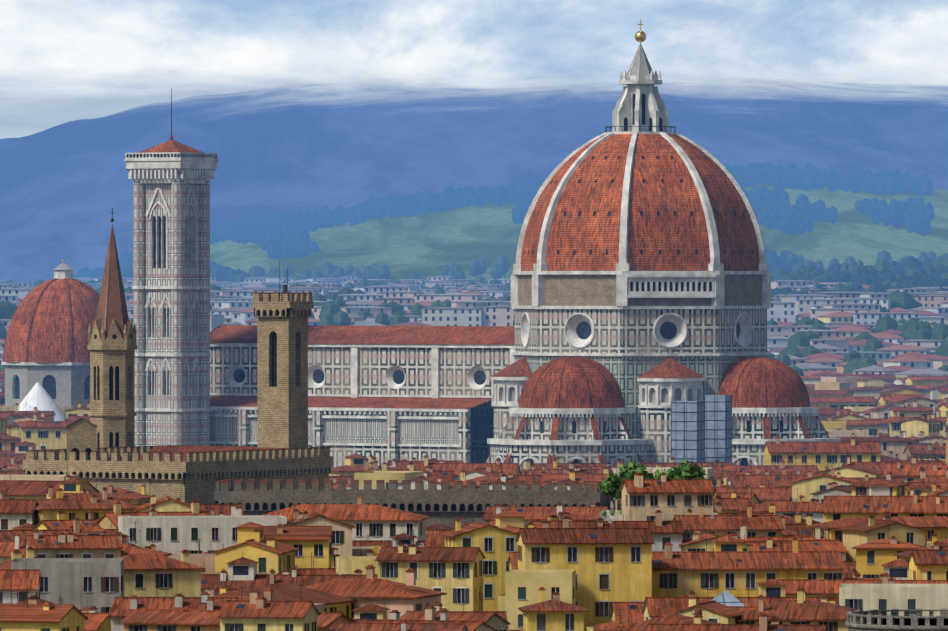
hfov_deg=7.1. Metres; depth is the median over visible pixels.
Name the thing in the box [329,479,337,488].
house
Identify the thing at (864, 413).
house
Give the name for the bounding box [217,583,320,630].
house
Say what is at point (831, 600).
house
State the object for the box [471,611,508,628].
house bottom
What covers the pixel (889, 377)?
house
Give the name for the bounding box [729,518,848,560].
house
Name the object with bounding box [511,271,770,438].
duomo drum
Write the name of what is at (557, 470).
house
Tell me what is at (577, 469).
house
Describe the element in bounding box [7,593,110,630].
house
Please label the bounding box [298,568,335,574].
cream house
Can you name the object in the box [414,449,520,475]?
yellow house
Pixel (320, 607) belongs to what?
house
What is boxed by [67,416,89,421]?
house
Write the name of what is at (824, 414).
house
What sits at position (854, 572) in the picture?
house
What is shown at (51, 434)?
house
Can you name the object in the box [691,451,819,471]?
house
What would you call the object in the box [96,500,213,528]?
house
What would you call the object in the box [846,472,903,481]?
house
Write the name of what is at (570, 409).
duomo tribune
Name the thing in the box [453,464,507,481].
house
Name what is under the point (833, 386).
house
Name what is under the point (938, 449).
house
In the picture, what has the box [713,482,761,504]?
house
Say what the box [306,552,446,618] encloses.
house
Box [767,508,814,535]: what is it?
house
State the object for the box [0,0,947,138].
sky
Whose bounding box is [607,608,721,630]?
house
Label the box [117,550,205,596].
house
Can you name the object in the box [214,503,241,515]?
house
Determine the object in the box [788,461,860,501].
house
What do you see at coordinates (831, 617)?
house
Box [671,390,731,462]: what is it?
duomo scaffold tower
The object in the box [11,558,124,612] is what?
house stone
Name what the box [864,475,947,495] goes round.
house
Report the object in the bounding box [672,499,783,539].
house
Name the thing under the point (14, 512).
house
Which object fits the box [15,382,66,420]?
tent roof
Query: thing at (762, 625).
house
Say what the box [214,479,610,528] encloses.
bargello lower wing
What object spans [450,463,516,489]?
house
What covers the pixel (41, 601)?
house
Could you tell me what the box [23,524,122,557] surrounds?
house
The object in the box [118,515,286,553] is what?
house
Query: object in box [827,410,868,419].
house
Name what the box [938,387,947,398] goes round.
house
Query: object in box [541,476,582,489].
house
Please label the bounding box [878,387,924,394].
house
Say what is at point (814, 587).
house
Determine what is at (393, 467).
house
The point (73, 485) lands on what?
house
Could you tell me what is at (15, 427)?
house
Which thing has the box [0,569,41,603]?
house
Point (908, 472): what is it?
house
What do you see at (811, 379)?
house
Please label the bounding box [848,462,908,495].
house
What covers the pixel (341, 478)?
house
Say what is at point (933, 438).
house
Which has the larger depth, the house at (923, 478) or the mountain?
the mountain
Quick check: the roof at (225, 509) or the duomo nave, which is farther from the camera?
the duomo nave
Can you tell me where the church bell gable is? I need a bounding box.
[66,417,96,473]
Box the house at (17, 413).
[0,403,54,420]
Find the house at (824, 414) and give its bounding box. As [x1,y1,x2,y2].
[818,409,854,419]
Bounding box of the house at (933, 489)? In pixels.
[905,477,936,495]
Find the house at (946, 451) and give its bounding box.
[946,440,947,462]
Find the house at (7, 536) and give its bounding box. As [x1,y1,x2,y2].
[0,510,118,542]
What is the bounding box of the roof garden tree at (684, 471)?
[668,459,705,478]
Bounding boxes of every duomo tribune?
[486,357,652,469]
[718,357,840,464]
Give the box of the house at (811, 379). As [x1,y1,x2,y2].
[801,375,820,383]
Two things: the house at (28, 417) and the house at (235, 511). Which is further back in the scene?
the house at (28, 417)
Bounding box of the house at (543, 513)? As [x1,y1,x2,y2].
[482,493,608,524]
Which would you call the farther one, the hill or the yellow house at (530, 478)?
the hill
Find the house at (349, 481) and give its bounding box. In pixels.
[346,476,352,486]
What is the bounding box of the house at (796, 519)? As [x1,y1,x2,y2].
[768,503,815,523]
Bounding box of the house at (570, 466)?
[566,459,611,473]
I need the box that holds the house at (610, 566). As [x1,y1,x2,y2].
[516,512,653,629]
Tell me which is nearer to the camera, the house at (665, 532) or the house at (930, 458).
the house at (665, 532)
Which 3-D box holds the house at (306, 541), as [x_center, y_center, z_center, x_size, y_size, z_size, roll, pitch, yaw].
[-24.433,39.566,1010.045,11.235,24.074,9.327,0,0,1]
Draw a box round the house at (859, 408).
[844,407,874,410]
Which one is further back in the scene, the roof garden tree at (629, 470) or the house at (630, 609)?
the roof garden tree at (629, 470)
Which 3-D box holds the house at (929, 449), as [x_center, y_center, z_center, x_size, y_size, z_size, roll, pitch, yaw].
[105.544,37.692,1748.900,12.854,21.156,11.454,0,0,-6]
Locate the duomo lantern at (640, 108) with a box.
[604,20,676,134]
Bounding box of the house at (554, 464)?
[530,451,603,468]
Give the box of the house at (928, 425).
[899,414,941,437]
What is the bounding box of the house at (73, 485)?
[37,477,90,502]
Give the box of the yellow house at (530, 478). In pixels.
[514,459,608,487]
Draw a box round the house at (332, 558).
[291,517,338,567]
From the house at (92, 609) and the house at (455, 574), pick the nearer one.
the house at (92, 609)
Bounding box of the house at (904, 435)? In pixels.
[903,431,921,438]
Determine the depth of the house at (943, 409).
1974.68 m
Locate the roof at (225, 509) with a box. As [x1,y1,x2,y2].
[134,498,243,515]
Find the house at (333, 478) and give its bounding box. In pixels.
[330,476,347,488]
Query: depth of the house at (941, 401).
2187.24 m
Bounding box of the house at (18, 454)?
[0,441,46,463]
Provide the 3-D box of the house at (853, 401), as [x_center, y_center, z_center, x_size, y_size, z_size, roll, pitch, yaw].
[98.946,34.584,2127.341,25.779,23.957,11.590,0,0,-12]
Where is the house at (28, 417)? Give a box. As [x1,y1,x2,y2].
[14,403,53,422]
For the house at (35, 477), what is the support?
on the ground
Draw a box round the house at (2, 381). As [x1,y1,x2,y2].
[0,378,4,384]
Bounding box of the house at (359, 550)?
[352,546,424,555]
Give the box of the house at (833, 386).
[815,382,849,389]
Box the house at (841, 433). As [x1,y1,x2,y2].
[826,430,863,436]
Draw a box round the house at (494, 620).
[400,592,509,630]
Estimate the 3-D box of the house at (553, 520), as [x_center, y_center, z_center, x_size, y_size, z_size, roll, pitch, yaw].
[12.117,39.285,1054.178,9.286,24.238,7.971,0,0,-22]
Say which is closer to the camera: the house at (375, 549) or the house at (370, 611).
the house at (370, 611)
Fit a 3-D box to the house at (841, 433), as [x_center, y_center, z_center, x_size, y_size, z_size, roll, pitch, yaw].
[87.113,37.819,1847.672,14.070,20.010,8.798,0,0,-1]
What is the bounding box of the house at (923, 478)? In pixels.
[910,468,947,481]
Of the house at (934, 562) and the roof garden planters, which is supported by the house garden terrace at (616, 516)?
the roof garden planters
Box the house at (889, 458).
[880,448,899,461]
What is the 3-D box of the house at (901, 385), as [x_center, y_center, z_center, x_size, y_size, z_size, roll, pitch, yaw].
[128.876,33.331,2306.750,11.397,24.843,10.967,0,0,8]
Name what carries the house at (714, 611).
on the ground
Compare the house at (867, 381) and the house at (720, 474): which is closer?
the house at (720, 474)
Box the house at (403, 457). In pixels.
[400,451,415,460]
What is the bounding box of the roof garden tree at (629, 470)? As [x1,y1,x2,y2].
[618,461,653,478]
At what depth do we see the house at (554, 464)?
1586.44 m
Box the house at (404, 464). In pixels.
[381,448,463,468]
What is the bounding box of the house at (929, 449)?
[903,437,945,459]
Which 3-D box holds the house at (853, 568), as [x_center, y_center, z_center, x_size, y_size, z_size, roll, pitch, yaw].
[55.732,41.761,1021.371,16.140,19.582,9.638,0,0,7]
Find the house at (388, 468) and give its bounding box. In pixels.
[377,460,403,469]
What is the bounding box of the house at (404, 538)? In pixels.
[392,533,423,545]
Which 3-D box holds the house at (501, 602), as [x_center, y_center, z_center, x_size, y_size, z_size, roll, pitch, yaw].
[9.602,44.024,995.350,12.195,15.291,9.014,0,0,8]
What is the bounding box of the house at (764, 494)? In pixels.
[715,485,791,502]
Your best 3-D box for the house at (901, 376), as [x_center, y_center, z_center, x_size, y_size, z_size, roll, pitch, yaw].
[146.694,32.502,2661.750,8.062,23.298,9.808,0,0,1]
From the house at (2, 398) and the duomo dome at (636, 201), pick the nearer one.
the duomo dome at (636, 201)
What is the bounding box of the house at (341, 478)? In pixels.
[329,476,353,483]
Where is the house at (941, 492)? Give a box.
[927,485,947,495]
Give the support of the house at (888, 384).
on the ground
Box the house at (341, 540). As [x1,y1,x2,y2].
[287,509,355,567]
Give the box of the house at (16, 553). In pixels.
[0,547,38,568]
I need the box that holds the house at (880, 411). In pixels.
[869,402,904,417]
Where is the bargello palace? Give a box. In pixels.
[23,445,332,503]
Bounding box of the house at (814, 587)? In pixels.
[774,560,947,596]
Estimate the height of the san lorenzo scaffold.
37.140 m
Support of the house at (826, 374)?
on the ground
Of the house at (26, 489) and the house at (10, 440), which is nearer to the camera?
the house at (26, 489)
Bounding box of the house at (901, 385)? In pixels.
[882,384,920,390]
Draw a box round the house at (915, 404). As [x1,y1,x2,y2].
[904,397,936,409]
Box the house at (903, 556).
[894,533,947,561]
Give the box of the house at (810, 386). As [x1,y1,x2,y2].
[805,384,814,389]
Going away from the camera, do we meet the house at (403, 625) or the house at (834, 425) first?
the house at (403, 625)
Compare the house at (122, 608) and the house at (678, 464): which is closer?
the house at (122, 608)
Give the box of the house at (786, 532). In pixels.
[779,516,797,535]
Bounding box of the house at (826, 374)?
[811,371,840,376]
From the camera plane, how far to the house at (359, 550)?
1061.50 m
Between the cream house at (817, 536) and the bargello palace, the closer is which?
the cream house at (817, 536)
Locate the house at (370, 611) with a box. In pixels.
[338,603,389,618]
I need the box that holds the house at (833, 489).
[810,482,850,503]
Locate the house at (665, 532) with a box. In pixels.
[555,510,683,550]
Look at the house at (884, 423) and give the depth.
1940.16 m
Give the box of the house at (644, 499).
[619,463,715,520]
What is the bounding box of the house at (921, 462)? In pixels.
[891,453,945,462]
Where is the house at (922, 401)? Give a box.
[887,396,938,407]
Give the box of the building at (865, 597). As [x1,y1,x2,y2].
[839,584,947,615]
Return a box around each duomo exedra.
[490,357,531,437]
[637,358,704,462]
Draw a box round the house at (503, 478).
[476,467,530,489]
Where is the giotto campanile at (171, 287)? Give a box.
[124,88,218,447]
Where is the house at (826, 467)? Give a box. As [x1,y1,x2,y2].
[781,463,829,474]
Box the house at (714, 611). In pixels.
[663,596,744,623]
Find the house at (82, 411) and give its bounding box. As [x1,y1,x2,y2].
[63,402,89,418]
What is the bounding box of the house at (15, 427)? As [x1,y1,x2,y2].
[4,412,37,437]
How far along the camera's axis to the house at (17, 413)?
1886.82 m
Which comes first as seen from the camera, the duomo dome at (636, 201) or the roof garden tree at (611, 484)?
the roof garden tree at (611, 484)
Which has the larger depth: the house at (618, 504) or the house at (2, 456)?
the house at (2, 456)
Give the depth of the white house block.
1143.52 m
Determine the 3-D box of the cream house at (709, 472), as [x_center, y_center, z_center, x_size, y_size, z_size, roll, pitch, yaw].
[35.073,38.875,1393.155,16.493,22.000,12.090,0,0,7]
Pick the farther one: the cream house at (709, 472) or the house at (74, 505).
the cream house at (709, 472)
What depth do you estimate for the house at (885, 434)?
1900.13 m
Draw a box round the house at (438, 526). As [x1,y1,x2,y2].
[426,524,454,534]
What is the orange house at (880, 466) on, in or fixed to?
on the ground
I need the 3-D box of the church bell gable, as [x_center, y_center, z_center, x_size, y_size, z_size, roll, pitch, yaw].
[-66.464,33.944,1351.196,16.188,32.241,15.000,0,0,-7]
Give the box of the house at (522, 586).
[505,569,575,628]
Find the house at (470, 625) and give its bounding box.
[353,603,496,630]
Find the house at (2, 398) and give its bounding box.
[0,392,4,404]
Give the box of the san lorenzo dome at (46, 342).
[0,260,99,416]
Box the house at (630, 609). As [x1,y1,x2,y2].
[609,581,711,620]
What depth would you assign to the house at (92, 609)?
901.76 m
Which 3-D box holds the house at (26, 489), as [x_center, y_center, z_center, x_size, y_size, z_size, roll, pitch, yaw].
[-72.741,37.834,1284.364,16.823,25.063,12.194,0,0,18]
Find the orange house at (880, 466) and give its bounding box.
[841,446,945,471]
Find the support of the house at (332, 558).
on the ground
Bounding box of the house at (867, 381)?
[856,377,883,386]
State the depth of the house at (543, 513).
1210.39 m
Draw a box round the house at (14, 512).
[0,484,37,529]
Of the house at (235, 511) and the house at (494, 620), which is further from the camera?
the house at (235, 511)
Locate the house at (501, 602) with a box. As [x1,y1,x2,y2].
[498,593,504,610]
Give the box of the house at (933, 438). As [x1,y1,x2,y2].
[913,430,947,443]
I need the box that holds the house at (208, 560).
[167,554,214,573]
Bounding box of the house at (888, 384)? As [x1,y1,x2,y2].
[884,383,897,386]
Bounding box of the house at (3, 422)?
[0,417,9,434]
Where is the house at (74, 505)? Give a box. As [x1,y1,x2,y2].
[35,480,141,525]
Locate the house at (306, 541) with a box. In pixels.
[264,524,332,568]
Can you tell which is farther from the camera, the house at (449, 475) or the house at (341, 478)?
the house at (341, 478)
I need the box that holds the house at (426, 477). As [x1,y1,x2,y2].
[398,469,453,489]
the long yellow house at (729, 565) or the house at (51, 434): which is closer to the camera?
the long yellow house at (729, 565)
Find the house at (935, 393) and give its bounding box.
[930,384,947,399]
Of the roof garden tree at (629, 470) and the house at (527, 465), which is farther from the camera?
the house at (527, 465)
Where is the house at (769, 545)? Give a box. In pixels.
[687,521,792,550]
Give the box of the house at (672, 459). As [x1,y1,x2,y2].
[647,457,675,462]
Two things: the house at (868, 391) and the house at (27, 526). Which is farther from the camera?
the house at (868, 391)
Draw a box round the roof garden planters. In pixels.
[600,510,621,518]
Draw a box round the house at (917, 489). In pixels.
[910,480,933,495]
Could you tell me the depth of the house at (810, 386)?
2417.17 m
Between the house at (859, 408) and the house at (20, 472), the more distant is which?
the house at (859, 408)
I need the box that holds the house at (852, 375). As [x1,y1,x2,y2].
[838,373,861,376]
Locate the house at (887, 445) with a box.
[826,429,918,459]
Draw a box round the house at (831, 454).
[762,434,881,471]
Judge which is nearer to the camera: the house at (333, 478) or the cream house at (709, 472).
the cream house at (709, 472)
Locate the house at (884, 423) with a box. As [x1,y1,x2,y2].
[866,414,888,433]
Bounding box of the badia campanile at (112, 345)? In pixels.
[87,208,136,456]
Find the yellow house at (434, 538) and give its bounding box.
[425,508,500,546]
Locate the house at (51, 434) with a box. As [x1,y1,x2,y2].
[19,418,72,450]
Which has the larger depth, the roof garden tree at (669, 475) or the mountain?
the mountain
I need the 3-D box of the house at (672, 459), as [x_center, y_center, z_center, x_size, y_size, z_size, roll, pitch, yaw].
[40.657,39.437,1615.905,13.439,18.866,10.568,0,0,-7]
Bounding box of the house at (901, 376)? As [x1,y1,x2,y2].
[895,375,906,377]
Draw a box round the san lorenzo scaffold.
[89,355,89,401]
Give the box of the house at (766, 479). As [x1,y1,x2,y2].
[730,468,797,487]
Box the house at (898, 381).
[893,378,905,384]
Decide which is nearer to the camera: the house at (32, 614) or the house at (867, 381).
the house at (32, 614)
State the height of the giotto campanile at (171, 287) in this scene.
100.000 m
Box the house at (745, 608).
[729,584,824,611]
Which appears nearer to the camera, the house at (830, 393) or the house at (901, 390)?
the house at (830, 393)
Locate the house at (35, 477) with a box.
[0,474,78,480]
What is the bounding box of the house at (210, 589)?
[205,569,226,596]
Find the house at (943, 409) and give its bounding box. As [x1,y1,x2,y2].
[936,398,947,425]
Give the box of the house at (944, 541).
[939,538,947,542]
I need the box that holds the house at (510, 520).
[493,510,524,532]
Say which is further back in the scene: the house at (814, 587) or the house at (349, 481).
the house at (349, 481)
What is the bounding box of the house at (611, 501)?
[591,465,618,507]
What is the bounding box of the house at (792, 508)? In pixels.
[738,488,822,522]
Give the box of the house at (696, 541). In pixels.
[679,528,752,550]
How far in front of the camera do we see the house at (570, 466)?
1573.22 m
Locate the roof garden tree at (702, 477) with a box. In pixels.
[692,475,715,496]
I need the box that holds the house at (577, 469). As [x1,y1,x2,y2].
[569,455,592,472]
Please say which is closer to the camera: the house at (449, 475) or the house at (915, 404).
the house at (449, 475)
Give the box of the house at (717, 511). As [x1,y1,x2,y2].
[713,502,773,514]
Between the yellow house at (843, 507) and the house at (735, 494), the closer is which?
the yellow house at (843, 507)
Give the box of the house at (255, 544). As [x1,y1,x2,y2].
[211,522,298,573]
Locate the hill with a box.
[210,183,947,279]
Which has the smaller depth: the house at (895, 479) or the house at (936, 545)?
the house at (936, 545)
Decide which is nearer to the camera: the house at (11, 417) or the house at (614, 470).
the house at (614, 470)
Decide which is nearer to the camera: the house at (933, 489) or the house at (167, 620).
the house at (167, 620)
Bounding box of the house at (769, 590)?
[642,579,838,620]
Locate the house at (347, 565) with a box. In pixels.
[336,556,377,574]
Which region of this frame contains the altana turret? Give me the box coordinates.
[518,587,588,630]
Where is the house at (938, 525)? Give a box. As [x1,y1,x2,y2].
[809,511,947,543]
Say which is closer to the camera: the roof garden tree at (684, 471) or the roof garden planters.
the roof garden planters
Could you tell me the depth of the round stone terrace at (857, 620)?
855.42 m
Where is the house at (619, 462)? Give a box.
[611,460,623,467]
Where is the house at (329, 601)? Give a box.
[211,565,356,617]
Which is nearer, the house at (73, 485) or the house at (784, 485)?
the house at (73, 485)
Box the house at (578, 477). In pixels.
[541,465,606,486]
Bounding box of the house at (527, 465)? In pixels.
[521,454,530,471]
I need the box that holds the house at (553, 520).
[527,512,592,527]
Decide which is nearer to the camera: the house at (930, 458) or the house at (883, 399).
the house at (930, 458)
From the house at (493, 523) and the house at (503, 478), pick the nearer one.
the house at (493, 523)
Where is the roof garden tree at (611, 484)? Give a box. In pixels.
[598,472,622,510]
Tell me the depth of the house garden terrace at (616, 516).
1191.89 m
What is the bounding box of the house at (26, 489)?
[0,466,99,498]
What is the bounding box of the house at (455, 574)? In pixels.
[375,529,485,610]
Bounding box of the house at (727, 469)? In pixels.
[718,466,735,471]
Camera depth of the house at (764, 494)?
1306.85 m
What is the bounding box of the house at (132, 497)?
[96,474,150,503]
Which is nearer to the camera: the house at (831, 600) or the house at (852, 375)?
the house at (831, 600)
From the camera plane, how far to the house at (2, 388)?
2321.66 m
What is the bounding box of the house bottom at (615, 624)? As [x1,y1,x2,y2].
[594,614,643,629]
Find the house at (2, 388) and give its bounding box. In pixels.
[0,386,4,391]
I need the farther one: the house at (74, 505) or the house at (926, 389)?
the house at (926, 389)
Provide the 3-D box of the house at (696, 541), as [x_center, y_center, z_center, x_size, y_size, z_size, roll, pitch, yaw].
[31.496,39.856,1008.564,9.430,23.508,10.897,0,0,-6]
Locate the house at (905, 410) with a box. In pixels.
[889,402,933,416]
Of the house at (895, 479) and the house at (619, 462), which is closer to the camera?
the house at (895, 479)
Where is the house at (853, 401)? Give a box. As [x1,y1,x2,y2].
[809,396,876,408]
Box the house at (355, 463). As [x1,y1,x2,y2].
[329,453,376,475]
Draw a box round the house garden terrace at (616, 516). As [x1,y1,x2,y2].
[600,510,621,520]
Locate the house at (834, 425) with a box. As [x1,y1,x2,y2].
[821,421,845,429]
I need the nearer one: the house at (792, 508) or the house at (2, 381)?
the house at (792, 508)
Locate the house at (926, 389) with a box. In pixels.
[905,385,939,397]
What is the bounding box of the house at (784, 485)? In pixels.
[759,474,791,487]
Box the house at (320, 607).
[314,604,323,611]
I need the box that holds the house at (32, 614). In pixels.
[0,584,87,630]
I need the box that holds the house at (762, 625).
[646,609,827,630]
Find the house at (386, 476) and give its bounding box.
[354,471,423,488]
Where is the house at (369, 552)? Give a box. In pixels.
[361,537,405,555]
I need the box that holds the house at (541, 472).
[539,460,588,474]
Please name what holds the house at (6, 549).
on the ground
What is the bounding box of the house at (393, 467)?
[364,452,408,470]
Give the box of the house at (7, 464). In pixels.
[0,456,18,467]
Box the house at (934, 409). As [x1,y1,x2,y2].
[889,407,935,433]
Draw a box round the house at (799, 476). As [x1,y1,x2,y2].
[751,459,828,479]
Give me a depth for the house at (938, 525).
1090.89 m
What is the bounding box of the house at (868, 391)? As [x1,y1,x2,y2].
[850,386,887,398]
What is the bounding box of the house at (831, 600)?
[827,598,835,603]
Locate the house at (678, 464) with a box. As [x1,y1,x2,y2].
[639,461,734,466]
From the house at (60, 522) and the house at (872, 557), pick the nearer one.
the house at (872, 557)
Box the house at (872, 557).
[851,536,920,577]
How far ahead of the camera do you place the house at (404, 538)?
1082.13 m
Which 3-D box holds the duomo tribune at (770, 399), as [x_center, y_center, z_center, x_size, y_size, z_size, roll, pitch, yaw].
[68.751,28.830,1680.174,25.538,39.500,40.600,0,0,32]
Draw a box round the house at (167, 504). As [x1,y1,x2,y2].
[133,495,205,511]
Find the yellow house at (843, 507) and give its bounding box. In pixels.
[822,490,947,522]
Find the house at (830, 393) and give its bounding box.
[807,390,853,396]
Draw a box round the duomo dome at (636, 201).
[513,132,767,270]
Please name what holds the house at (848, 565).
on the ground
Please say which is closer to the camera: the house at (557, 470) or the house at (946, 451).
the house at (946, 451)
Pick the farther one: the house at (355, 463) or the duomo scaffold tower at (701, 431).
the duomo scaffold tower at (701, 431)
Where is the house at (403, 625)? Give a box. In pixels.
[328,620,468,630]
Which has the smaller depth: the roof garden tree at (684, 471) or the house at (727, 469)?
the roof garden tree at (684, 471)
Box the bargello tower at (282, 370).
[252,260,313,448]
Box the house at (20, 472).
[0,467,24,474]
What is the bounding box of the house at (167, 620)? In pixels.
[120,609,355,630]
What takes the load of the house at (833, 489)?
on the ground
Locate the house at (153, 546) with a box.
[129,521,156,549]
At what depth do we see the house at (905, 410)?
1904.81 m
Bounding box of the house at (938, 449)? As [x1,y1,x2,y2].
[920,448,940,459]
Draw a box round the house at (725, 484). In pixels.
[715,475,734,486]
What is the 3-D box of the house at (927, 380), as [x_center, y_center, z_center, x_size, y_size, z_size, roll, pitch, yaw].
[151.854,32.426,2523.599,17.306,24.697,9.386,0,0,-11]
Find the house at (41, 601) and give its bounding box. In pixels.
[16,592,63,603]
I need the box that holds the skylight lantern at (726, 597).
[711,590,744,605]
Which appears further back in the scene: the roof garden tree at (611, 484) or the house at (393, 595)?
the roof garden tree at (611, 484)
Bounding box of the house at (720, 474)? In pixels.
[712,456,805,486]
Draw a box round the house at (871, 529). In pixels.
[838,502,928,560]
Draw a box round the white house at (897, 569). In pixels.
[843,559,908,579]
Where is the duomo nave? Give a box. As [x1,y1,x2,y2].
[210,324,514,467]
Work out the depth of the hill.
7235.81 m
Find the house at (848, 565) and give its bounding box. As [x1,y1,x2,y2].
[836,549,854,573]
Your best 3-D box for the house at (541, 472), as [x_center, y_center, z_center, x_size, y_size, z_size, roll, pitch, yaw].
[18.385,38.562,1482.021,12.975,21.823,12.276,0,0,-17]
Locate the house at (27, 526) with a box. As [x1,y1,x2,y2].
[10,516,34,529]
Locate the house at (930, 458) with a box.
[900,453,942,461]
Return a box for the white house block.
[263,496,429,539]
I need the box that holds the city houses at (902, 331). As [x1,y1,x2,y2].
[0,250,947,376]
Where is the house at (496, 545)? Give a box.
[440,509,517,610]
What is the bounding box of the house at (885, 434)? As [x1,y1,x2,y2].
[879,432,889,436]
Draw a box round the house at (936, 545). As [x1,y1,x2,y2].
[921,541,947,549]
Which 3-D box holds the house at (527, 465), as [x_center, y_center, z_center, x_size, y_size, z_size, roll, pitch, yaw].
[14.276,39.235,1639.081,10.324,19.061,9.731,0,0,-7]
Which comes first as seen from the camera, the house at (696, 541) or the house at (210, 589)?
the house at (210, 589)
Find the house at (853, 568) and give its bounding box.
[850,554,855,573]
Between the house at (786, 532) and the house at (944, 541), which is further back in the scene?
the house at (786, 532)
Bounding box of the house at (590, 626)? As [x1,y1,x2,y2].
[507,622,606,630]
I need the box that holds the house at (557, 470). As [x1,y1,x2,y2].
[528,464,601,474]
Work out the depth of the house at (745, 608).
885.40 m
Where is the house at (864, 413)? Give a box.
[858,410,870,417]
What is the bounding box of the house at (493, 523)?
[483,512,535,527]
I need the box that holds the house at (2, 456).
[0,454,5,460]
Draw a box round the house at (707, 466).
[674,459,761,471]
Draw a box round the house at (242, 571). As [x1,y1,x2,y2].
[201,557,377,594]
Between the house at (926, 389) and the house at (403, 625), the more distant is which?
the house at (926, 389)
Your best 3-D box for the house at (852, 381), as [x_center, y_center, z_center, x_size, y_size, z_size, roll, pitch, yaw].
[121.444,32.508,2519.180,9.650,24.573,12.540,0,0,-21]
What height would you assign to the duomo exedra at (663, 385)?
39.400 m
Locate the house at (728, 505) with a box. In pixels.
[713,498,754,512]
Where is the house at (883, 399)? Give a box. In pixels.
[878,394,926,405]
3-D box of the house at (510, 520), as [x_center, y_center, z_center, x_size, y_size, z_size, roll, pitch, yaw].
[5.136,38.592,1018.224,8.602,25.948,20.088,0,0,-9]
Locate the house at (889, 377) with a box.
[858,374,896,381]
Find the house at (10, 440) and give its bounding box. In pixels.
[0,425,20,449]
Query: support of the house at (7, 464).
on the ground
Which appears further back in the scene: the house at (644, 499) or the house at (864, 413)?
the house at (864, 413)
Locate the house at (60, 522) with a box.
[31,504,101,529]
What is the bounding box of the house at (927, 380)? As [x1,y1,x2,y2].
[905,376,947,385]
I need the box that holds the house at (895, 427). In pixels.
[889,409,946,436]
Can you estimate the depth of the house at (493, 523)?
1055.30 m
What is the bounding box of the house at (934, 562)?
[907,535,947,579]
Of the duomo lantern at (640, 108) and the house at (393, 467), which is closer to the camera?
the house at (393, 467)
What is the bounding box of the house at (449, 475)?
[377,462,454,481]
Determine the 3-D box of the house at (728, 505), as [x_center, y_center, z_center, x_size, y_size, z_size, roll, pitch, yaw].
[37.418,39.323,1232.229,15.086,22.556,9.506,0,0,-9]
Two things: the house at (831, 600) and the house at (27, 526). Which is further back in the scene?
the house at (27, 526)
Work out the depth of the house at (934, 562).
956.82 m
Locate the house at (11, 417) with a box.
[0,413,14,423]
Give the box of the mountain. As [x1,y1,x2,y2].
[0,69,947,282]
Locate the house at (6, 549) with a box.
[0,526,171,562]
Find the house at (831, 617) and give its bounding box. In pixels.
[735,584,880,630]
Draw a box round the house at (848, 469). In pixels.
[812,452,883,476]
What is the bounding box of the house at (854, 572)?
[843,570,858,578]
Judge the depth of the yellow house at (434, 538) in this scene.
1030.08 m
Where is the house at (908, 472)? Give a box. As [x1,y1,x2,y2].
[883,456,947,481]
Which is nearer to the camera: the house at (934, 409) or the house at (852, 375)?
the house at (934, 409)
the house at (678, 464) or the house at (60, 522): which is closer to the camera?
the house at (60, 522)
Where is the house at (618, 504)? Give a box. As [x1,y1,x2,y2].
[616,466,652,509]
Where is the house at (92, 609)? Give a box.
[60,599,98,612]
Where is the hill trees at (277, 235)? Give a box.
[73,162,947,294]
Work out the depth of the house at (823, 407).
2039.81 m
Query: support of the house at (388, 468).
on the ground
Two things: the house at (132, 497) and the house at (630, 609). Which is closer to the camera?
the house at (630, 609)
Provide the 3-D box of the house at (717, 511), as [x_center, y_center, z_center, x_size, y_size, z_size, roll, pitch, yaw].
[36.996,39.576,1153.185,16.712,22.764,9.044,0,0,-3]
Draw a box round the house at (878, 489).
[858,475,891,495]
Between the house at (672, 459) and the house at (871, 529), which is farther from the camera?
the house at (672, 459)
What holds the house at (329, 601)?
on the ground
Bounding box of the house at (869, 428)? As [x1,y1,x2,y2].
[820,415,879,436]
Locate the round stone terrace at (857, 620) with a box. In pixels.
[845,609,947,630]
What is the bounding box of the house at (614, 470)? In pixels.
[611,468,618,473]
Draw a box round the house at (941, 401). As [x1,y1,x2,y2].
[933,399,944,403]
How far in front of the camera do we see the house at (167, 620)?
861.42 m
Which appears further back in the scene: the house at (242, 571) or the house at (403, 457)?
the house at (403, 457)
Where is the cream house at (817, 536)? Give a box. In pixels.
[737,517,838,540]
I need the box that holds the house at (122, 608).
[108,586,237,630]
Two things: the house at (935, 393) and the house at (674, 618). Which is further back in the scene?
the house at (935, 393)
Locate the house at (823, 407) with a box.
[819,406,836,408]
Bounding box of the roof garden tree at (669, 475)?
[652,468,674,478]
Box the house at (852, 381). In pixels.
[821,376,862,391]
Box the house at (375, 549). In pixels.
[372,543,404,555]
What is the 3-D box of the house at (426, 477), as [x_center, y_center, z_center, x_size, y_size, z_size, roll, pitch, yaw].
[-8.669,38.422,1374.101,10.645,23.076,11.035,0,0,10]
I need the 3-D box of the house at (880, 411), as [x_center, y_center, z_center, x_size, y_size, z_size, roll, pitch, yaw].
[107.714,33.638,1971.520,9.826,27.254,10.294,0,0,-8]
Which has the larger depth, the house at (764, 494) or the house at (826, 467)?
the house at (826, 467)

